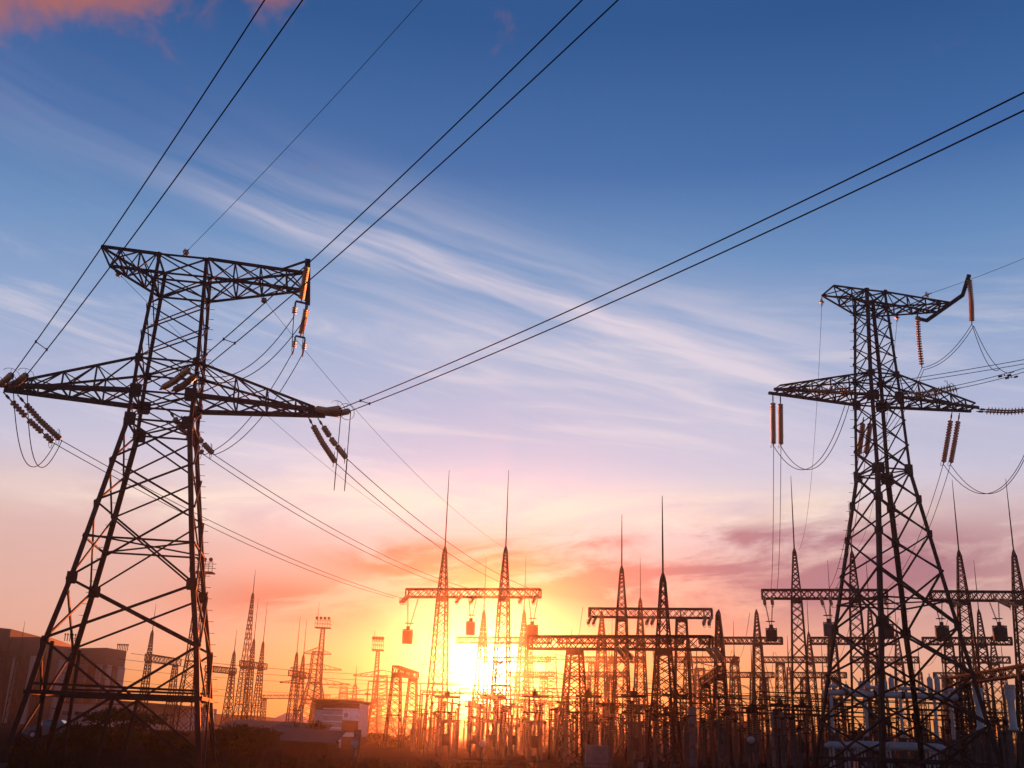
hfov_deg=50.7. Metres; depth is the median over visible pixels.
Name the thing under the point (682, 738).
post insulator
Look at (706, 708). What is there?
distant pylon
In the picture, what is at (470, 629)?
line trap
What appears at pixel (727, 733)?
instrument transformer
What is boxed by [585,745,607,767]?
control cabinet
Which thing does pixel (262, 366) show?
jumper cable
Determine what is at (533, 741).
disconnector
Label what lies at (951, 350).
jumper cable
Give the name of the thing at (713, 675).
gantry
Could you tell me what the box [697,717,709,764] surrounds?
instrument transformer
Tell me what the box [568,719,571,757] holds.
surge arrester
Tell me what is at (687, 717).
post insulator
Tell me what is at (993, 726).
post insulator
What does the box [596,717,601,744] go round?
surge arrester
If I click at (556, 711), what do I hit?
instrument transformer
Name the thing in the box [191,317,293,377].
jumper cable
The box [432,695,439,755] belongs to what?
post insulator
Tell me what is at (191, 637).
floodlight mast
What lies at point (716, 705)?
bus wire
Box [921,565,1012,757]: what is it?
gantry
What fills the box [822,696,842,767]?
disconnector
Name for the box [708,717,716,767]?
surge arrester
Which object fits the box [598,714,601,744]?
surge arrester
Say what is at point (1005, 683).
lightning mast
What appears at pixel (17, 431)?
jumper cable
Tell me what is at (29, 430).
jumper cable
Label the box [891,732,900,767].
post insulator
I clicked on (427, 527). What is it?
power line
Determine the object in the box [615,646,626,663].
insulator string
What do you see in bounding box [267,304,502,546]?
shield wire
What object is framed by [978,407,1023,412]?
insulator string
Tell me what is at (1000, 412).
insulator string
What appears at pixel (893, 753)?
post insulator
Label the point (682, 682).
bus wire
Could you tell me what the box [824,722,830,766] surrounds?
instrument transformer
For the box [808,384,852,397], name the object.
insulator string
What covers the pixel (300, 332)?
insulator string
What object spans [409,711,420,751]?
post insulator
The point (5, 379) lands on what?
insulator string
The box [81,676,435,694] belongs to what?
bus wire
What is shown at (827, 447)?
jumper cable
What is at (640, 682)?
bus wire
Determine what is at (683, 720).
instrument transformer
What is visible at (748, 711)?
instrument transformer
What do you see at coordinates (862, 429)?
insulator string
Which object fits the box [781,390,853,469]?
jumper cable
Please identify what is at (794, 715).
surge arrester
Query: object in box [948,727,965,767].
post insulator
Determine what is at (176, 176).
power line
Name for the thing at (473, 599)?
insulator string
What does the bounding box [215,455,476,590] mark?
power line
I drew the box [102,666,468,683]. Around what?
bus wire
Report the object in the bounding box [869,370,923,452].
jumper cable
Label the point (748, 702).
bus wire
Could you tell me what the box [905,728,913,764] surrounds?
post insulator
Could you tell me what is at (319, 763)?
weed clump
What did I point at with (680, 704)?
disconnector
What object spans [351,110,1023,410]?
power line
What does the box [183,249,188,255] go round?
shield wire insulator
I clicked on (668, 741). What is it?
instrument transformer
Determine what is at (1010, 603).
insulator string
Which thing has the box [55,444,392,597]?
power line
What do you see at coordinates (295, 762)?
weed clump
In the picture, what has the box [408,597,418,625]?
insulator string
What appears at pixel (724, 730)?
post insulator
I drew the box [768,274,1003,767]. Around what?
transmission tower
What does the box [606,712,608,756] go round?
post insulator
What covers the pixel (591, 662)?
gantry
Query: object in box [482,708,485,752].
post insulator
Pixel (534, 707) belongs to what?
instrument transformer
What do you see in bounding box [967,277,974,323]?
insulator string
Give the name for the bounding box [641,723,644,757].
post insulator
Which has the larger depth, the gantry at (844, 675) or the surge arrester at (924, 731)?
the gantry at (844, 675)
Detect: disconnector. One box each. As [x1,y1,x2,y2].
[433,689,460,759]
[464,701,484,753]
[479,688,505,760]
[502,700,523,754]
[521,688,547,762]
[548,704,564,752]
[575,687,601,762]
[598,700,619,759]
[620,687,646,765]
[643,699,663,760]
[661,686,687,765]
[741,701,762,764]
[769,697,790,765]
[791,698,812,765]
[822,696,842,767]
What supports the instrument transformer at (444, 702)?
on the ground at (387, 754)
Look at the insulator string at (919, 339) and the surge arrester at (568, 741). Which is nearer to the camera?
the insulator string at (919, 339)
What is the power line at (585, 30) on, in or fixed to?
attached to the insulator string at (185, 383)
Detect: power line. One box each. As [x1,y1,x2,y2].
[12,0,264,373]
[27,0,302,374]
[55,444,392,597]
[62,441,400,597]
[190,0,582,367]
[196,0,618,374]
[204,455,463,590]
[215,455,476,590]
[337,464,521,590]
[341,92,1023,408]
[348,460,535,590]
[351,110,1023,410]
[770,446,773,591]
[776,465,780,591]
[828,458,858,589]
[832,460,865,592]
[850,359,1023,387]
[854,364,1022,390]
[884,466,942,590]
[907,465,950,571]
[955,368,1023,385]
[961,372,1023,387]
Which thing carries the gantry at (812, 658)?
on the ground at (387, 754)
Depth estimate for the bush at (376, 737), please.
103.77 m
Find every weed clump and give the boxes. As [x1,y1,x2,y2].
[4,759,18,767]
[285,756,303,767]
[313,757,325,767]
[352,761,379,767]
[367,756,383,767]
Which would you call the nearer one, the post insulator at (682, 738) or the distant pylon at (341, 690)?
the post insulator at (682, 738)
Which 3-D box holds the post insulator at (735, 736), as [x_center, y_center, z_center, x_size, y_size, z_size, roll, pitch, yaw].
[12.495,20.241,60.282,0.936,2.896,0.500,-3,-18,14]
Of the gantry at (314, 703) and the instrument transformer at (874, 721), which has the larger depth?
the gantry at (314, 703)
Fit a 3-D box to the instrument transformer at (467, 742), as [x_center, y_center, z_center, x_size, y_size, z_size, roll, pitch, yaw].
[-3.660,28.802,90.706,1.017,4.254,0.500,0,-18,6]
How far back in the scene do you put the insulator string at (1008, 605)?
86.91 m
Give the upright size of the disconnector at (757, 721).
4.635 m
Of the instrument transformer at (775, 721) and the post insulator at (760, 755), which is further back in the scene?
the post insulator at (760, 755)
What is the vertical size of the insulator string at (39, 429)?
1.812 m
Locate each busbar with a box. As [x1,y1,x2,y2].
[365,681,578,718]
[417,690,591,749]
[418,692,579,757]
[456,688,644,755]
[467,697,626,761]
[522,701,708,760]
[533,704,856,751]
[633,692,953,759]
[635,694,888,765]
[667,702,851,762]
[683,693,969,729]
[738,712,1000,767]
[755,691,1005,767]
[777,709,1003,767]
[794,705,1005,736]
[827,705,1007,757]
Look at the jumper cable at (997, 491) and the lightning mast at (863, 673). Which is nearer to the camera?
the jumper cable at (997, 491)
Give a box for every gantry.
[0,623,24,725]
[136,607,181,730]
[200,631,236,733]
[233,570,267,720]
[259,695,329,720]
[285,622,310,722]
[304,698,363,722]
[369,702,383,732]
[382,665,418,747]
[405,470,541,752]
[456,564,551,743]
[482,606,550,742]
[507,671,554,739]
[527,496,713,767]
[557,567,683,742]
[571,671,625,742]
[573,653,644,746]
[588,525,712,760]
[670,624,744,750]
[697,611,732,763]
[698,609,782,755]
[727,672,774,736]
[761,483,887,766]
[764,606,826,754]
[794,672,846,751]
[809,564,896,756]
[849,599,919,758]
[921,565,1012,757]
[929,481,1023,761]
[933,672,995,757]
[941,636,1010,759]
[947,663,1023,767]
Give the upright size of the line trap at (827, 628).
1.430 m
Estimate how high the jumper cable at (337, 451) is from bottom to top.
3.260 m
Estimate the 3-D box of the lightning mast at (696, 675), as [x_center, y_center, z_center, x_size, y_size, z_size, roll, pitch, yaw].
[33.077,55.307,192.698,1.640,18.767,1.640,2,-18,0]
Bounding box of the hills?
[215,714,1016,755]
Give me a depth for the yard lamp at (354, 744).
52.90 m
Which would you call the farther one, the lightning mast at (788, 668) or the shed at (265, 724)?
the lightning mast at (788, 668)
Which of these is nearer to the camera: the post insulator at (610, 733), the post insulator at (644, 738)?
the post insulator at (610, 733)
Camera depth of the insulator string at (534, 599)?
94.86 m
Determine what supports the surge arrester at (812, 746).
on the ground at (387, 754)
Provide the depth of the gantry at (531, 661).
183.23 m
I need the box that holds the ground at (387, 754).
[0,723,1016,767]
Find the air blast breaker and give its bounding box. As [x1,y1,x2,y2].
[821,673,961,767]
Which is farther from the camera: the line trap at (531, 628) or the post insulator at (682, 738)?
the line trap at (531, 628)
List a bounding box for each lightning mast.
[352,666,356,699]
[489,657,495,734]
[564,644,569,733]
[621,665,627,732]
[654,656,662,747]
[694,641,699,717]
[749,652,751,719]
[786,638,795,724]
[821,645,827,727]
[862,650,865,735]
[917,641,931,755]
[941,650,949,752]
[1001,647,1016,759]
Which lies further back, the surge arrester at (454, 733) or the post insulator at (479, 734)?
the surge arrester at (454, 733)
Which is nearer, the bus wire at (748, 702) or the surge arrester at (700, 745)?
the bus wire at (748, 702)
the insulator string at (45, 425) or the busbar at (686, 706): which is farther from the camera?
the busbar at (686, 706)
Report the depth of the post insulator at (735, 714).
75.84 m
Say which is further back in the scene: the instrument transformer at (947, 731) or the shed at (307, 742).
the instrument transformer at (947, 731)
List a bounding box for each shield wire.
[122,277,440,545]
[189,0,421,248]
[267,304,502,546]
[800,307,821,546]
[858,325,896,546]
[933,258,1023,292]
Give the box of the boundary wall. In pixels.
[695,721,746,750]
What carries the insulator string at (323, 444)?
hanging from the transmission tower at (134, 390)
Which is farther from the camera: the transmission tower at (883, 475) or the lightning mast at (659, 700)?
the lightning mast at (659, 700)
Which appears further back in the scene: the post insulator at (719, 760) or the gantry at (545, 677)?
the gantry at (545, 677)
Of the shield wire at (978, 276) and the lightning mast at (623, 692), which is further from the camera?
the lightning mast at (623, 692)
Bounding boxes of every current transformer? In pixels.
[967,688,996,767]
[998,684,1023,767]
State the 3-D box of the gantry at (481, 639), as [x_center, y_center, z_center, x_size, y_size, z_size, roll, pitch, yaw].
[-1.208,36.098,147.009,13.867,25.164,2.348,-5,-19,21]
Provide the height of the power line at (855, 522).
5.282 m
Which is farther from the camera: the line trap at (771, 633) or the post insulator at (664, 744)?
the line trap at (771, 633)
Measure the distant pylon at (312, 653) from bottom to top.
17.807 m
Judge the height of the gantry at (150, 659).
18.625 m
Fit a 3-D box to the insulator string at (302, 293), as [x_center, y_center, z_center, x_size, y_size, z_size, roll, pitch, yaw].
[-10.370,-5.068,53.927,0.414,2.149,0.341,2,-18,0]
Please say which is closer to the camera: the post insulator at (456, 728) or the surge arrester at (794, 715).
the surge arrester at (794, 715)
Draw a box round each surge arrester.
[453,710,456,750]
[471,709,476,746]
[519,719,525,754]
[550,714,554,756]
[559,697,572,765]
[567,722,569,755]
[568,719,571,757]
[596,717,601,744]
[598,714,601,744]
[619,715,624,757]
[696,725,701,760]
[706,710,711,749]
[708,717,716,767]
[738,725,746,763]
[789,712,799,767]
[808,730,815,762]
[923,730,928,767]
[963,722,971,766]
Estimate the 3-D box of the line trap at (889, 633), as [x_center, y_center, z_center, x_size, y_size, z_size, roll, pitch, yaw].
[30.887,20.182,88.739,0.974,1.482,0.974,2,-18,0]
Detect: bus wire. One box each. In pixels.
[62,680,433,699]
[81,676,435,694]
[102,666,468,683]
[122,659,577,682]
[131,653,609,677]
[422,664,896,689]
[440,671,838,695]
[458,673,932,701]
[503,667,898,690]
[604,678,939,703]
[619,684,955,709]
[667,680,767,710]
[677,685,764,714]
[710,685,816,709]
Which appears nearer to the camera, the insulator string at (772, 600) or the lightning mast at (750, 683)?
the insulator string at (772, 600)
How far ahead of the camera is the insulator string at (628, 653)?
63.54 m
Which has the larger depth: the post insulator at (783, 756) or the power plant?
the power plant
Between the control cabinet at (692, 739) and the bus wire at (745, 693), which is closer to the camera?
the control cabinet at (692, 739)
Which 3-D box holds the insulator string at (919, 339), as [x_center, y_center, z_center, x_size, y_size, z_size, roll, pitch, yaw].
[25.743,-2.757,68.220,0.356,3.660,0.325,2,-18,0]
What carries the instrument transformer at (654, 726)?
on the ground at (387, 754)
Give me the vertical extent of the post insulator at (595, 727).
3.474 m
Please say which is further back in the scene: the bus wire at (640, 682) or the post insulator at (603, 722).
the bus wire at (640, 682)
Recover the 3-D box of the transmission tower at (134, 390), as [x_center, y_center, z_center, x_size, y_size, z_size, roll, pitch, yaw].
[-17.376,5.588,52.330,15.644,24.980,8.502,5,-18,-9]
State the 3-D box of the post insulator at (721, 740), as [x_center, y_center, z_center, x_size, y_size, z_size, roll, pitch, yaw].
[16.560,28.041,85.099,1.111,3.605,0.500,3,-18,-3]
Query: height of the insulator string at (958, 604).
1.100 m
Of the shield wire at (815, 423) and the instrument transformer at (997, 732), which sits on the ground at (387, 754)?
the instrument transformer at (997, 732)
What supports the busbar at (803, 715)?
on the ground at (387, 754)
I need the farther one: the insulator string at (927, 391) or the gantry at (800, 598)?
the gantry at (800, 598)
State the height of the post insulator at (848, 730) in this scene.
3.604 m
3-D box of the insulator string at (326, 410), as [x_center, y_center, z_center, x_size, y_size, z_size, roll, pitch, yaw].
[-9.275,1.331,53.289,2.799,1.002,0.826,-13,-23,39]
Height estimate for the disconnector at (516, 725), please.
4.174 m
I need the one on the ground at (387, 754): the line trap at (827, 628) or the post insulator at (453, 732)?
the post insulator at (453, 732)
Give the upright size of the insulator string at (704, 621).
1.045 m
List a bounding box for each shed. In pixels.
[218,719,280,738]
[269,722,333,748]
[272,713,307,722]
[279,728,345,755]
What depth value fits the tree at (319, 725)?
79.70 m
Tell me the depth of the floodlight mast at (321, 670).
164.40 m
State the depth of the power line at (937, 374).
59.75 m
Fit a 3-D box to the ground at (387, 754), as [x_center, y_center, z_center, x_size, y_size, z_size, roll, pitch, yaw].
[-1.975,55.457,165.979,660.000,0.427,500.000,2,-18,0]
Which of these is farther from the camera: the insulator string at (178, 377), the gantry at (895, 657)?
the gantry at (895, 657)
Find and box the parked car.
[22,720,65,738]
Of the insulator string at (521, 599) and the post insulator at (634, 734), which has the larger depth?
the insulator string at (521, 599)
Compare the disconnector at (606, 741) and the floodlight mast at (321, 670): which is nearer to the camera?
the disconnector at (606, 741)
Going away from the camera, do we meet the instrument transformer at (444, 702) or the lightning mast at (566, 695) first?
the instrument transformer at (444, 702)
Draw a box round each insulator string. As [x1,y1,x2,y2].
[0,368,19,386]
[3,392,54,447]
[7,368,33,387]
[17,394,61,444]
[159,363,195,389]
[170,413,203,458]
[171,370,200,391]
[181,416,213,458]
[292,302,296,316]
[292,336,296,349]
[298,306,308,335]
[299,263,309,300]
[303,304,307,318]
[303,339,306,351]
[308,416,336,464]
[313,400,344,416]
[317,418,347,463]
[322,403,353,419]
[402,595,410,604]
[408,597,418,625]
[455,595,462,604]
[469,595,476,604]
[518,595,524,604]
[531,595,537,604]
[587,615,592,626]
[592,615,597,626]
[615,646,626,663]
[622,646,633,663]
[645,615,650,626]
[650,615,655,626]
[702,616,706,627]
[705,646,718,664]
[707,616,711,627]
[711,646,724,664]
[770,395,775,447]
[770,596,773,606]
[778,396,783,446]
[800,381,849,395]
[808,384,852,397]
[828,596,832,607]
[857,417,864,457]
[863,417,871,455]
[902,381,954,395]
[905,383,960,398]
[915,314,923,367]
[940,412,952,465]
[948,413,960,465]
[952,600,962,609]
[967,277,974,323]
[976,410,1023,414]
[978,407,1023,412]
[994,598,1010,609]
[1002,598,1018,609]
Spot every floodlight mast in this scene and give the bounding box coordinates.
[170,557,215,736]
[308,609,331,722]
[367,634,383,734]
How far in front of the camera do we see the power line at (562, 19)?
38.44 m
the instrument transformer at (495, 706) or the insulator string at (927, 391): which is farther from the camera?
the instrument transformer at (495, 706)
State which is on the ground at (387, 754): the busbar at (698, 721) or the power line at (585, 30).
the busbar at (698, 721)
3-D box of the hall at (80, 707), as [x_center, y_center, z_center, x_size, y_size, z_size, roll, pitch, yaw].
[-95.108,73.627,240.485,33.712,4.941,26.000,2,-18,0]
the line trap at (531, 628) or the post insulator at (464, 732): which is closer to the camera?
the line trap at (531, 628)
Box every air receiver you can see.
[824,741,850,767]
[847,741,945,767]
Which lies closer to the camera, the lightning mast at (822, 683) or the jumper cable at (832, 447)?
the jumper cable at (832, 447)
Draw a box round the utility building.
[313,699,370,747]
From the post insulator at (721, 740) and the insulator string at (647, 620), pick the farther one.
the insulator string at (647, 620)
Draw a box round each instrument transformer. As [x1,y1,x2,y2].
[429,711,436,748]
[441,700,449,753]
[464,700,473,751]
[472,716,483,754]
[490,699,496,751]
[498,704,503,753]
[499,707,511,757]
[513,723,519,748]
[530,701,536,755]
[543,721,547,751]
[549,708,559,759]
[569,714,578,762]
[580,710,593,744]
[605,707,618,763]
[646,715,663,767]
[660,707,669,763]
[667,725,668,753]
[679,716,685,765]
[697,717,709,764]
[720,709,733,762]
[740,706,752,767]
[746,706,762,767]
[767,709,782,767]
[796,727,804,767]
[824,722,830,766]
[869,715,878,767]
[872,730,878,767]
[885,720,894,767]
[910,713,918,767]
[941,729,951,767]
[947,718,954,767]
[991,719,1002,754]
[1000,719,1008,729]
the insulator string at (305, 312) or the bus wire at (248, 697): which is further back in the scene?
the bus wire at (248, 697)
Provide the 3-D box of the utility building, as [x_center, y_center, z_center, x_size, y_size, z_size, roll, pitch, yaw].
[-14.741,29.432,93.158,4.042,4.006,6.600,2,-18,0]
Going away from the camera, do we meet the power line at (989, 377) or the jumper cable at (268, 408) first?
the jumper cable at (268, 408)
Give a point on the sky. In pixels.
(667, 130)
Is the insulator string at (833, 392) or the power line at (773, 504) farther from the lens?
the power line at (773, 504)
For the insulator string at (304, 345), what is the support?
hanging from the yoke plate
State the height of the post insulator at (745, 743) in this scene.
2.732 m
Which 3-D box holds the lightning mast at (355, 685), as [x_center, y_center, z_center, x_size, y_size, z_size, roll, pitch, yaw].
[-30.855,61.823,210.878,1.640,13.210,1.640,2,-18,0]
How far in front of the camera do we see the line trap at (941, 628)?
88.06 m
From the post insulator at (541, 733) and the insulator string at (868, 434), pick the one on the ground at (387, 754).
the post insulator at (541, 733)
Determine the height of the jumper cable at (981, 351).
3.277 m
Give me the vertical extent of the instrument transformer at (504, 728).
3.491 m
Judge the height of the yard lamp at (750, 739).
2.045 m
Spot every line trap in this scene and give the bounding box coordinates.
[402,626,412,643]
[466,618,475,635]
[526,621,537,639]
[765,624,776,641]
[823,618,833,636]
[885,620,894,638]
[934,622,949,641]
[992,622,1007,641]
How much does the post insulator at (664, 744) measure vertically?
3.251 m
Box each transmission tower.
[0,244,324,767]
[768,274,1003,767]
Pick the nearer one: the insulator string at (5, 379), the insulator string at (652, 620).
the insulator string at (5, 379)
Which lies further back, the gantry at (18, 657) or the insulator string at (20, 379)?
the gantry at (18, 657)
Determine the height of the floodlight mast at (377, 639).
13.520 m
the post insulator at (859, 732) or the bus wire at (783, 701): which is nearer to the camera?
the post insulator at (859, 732)
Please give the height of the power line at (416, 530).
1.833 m
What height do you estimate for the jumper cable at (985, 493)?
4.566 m
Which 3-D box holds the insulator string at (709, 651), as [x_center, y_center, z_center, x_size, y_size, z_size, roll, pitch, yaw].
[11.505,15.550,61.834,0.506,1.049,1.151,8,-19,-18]
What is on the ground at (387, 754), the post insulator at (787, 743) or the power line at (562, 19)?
the post insulator at (787, 743)
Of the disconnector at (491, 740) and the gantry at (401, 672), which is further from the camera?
the gantry at (401, 672)
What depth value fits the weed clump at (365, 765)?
37.26 m
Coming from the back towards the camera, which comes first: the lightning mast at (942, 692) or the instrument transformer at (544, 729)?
the lightning mast at (942, 692)
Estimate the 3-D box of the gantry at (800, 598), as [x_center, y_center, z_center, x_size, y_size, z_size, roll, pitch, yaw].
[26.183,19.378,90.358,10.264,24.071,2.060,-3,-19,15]
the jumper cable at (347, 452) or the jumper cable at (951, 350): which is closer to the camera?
the jumper cable at (347, 452)
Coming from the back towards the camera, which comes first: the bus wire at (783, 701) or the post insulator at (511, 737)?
the bus wire at (783, 701)
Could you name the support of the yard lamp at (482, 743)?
on the ground at (387, 754)
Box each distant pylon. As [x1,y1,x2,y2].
[280,647,349,722]
[328,685,358,698]
[339,670,421,736]
[529,653,578,727]
[667,663,728,720]
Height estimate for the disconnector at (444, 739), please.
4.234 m
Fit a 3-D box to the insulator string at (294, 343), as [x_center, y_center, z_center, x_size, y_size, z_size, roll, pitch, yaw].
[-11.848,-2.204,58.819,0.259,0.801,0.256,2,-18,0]
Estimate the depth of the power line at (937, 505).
70.62 m
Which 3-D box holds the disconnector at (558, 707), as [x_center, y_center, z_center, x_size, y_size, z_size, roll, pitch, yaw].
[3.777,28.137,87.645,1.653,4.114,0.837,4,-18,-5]
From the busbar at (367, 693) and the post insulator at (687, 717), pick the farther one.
the busbar at (367, 693)
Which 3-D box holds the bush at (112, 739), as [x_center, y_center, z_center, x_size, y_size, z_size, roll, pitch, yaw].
[-22.927,19.875,62.288,5.920,2.595,6.064,-14,-24,40]
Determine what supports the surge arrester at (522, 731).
on the ground at (387, 754)
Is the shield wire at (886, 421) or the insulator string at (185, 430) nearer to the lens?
the insulator string at (185, 430)
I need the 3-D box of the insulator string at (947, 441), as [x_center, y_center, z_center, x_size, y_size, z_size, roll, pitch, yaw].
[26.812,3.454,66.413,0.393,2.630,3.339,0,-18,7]
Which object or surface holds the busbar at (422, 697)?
on the ground at (387, 754)
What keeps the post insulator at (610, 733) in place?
on the ground at (387, 754)
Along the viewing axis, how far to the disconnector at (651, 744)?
84.10 m
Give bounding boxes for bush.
[45,707,176,749]
[53,720,102,750]
[137,728,194,751]
[207,723,267,758]
[245,727,282,755]
[366,732,404,746]
[395,733,427,746]
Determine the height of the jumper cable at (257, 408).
5.741 m
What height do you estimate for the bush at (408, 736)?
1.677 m
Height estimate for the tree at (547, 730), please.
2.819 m
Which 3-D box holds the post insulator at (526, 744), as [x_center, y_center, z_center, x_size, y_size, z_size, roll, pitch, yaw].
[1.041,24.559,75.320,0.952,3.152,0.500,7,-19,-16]
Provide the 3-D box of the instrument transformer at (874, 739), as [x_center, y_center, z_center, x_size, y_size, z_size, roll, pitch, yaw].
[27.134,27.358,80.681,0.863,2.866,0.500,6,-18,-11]
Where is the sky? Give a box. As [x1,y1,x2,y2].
[0,0,1023,742]
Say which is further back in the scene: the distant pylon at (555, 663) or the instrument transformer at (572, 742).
the distant pylon at (555, 663)
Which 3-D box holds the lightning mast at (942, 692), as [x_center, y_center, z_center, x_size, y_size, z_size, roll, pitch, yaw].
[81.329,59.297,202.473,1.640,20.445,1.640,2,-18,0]
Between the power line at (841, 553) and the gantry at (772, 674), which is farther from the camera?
the gantry at (772, 674)
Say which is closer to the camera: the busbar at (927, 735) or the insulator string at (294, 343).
the insulator string at (294, 343)
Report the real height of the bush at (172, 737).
1.424 m
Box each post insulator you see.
[409,710,418,749]
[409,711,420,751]
[421,694,433,754]
[428,702,437,751]
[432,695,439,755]
[445,713,452,753]
[452,715,456,748]
[453,703,466,755]
[454,708,464,752]
[463,720,467,746]
[473,704,484,757]
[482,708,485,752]
[507,714,517,754]
[521,712,528,758]
[536,702,548,759]
[556,702,563,761]
[570,717,579,756]
[594,713,600,744]
[596,703,610,744]
[602,716,618,767]
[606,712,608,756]
[616,713,621,754]
[624,700,639,767]
[633,706,646,758]
[633,715,635,758]
[641,709,654,762]
[641,721,648,755]
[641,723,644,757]
[652,725,661,761]
[659,713,669,766]
[677,715,696,767]
[681,712,686,759]
[710,696,725,767]
[716,713,731,767]
[720,716,722,762]
[726,719,743,767]
[729,712,742,764]
[743,729,746,760]
[758,720,761,760]
[759,719,770,767]
[773,717,790,767]
[786,715,788,762]
[787,718,791,765]
[789,717,800,767]
[841,719,852,767]
[852,728,864,767]
[891,723,895,767]
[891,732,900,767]
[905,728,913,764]
[938,726,945,766]
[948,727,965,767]
[980,716,988,767]
[992,724,998,767]
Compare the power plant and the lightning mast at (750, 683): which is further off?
the power plant
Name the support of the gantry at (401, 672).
on the ground at (387, 754)
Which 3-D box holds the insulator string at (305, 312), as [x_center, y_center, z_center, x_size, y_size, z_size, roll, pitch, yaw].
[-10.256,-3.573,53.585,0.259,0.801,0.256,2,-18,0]
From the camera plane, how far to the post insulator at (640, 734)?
75.25 m
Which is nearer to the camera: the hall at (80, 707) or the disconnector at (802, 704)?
the disconnector at (802, 704)
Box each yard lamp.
[351,741,357,765]
[479,740,485,766]
[747,736,754,767]
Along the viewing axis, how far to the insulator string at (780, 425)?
64.59 m
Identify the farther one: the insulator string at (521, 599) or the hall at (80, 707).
the hall at (80, 707)
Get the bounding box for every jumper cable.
[12,374,54,466]
[27,375,61,467]
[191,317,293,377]
[197,319,304,382]
[204,352,292,454]
[214,355,301,454]
[302,320,304,356]
[334,409,341,489]
[344,411,350,490]
[774,388,849,469]
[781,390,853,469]
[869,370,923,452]
[922,324,971,367]
[924,326,973,369]
[943,456,1023,493]
[951,460,1023,493]
[972,325,999,370]
[974,327,1012,372]
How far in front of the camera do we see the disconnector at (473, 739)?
83.92 m
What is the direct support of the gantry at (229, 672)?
on the ground at (387, 754)
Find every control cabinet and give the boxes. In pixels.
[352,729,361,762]
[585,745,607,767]
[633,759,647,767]
[688,706,696,767]
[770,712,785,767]
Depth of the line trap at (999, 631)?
87.13 m
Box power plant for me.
[0,628,128,724]
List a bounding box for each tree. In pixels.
[284,718,326,729]
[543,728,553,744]
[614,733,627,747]
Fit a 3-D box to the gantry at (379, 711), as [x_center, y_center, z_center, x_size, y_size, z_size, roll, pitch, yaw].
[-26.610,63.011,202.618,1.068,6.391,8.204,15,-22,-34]
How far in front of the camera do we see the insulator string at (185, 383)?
51.05 m
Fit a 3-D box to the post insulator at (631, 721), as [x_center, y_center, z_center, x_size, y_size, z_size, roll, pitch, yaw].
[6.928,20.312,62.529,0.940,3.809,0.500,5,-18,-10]
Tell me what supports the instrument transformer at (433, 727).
on the ground at (387, 754)
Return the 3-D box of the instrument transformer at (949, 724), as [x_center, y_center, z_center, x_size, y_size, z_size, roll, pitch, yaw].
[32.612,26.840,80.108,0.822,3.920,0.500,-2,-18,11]
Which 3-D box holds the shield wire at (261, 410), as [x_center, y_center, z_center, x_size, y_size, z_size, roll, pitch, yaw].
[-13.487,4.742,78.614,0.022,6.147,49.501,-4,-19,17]
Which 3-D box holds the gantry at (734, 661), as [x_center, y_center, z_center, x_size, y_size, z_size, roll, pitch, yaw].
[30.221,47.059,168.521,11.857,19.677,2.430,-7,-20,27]
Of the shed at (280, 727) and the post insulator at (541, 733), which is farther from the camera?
the shed at (280, 727)
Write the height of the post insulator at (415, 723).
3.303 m
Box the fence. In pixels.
[452,758,786,767]
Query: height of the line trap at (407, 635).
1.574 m
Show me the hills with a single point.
(218, 720)
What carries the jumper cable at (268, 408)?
hanging from the insulator string at (304, 345)
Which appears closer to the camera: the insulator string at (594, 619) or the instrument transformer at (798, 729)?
the instrument transformer at (798, 729)
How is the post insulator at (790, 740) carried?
on the ground at (387, 754)
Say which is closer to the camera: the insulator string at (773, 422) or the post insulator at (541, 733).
the insulator string at (773, 422)
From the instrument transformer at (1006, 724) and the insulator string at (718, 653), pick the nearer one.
the insulator string at (718, 653)
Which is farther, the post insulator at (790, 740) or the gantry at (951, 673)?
the gantry at (951, 673)
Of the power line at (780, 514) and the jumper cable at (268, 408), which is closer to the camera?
the jumper cable at (268, 408)
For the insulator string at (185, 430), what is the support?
hanging from the transmission tower at (134, 390)
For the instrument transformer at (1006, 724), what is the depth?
69.17 m
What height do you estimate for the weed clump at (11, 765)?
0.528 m
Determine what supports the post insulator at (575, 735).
on the ground at (387, 754)
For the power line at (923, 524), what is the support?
attached to the gantry at (800, 598)
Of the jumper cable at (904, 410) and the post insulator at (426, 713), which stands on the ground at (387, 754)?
the post insulator at (426, 713)
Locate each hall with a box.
[61,701,139,726]
[119,700,216,730]
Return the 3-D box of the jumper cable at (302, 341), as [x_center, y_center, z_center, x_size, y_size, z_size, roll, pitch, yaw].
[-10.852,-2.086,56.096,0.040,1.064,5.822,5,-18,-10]
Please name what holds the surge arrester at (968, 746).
on the ground at (387, 754)
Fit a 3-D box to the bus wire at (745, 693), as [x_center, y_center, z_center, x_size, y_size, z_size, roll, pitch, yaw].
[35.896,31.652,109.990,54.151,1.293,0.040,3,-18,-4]
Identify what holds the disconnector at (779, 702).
on the ground at (387, 754)
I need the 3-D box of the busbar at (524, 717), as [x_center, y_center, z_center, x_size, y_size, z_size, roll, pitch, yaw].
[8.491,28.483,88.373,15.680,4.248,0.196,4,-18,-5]
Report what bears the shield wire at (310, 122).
attached to the shield wire insulator at (185, 252)
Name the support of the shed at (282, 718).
on the ground at (387, 754)

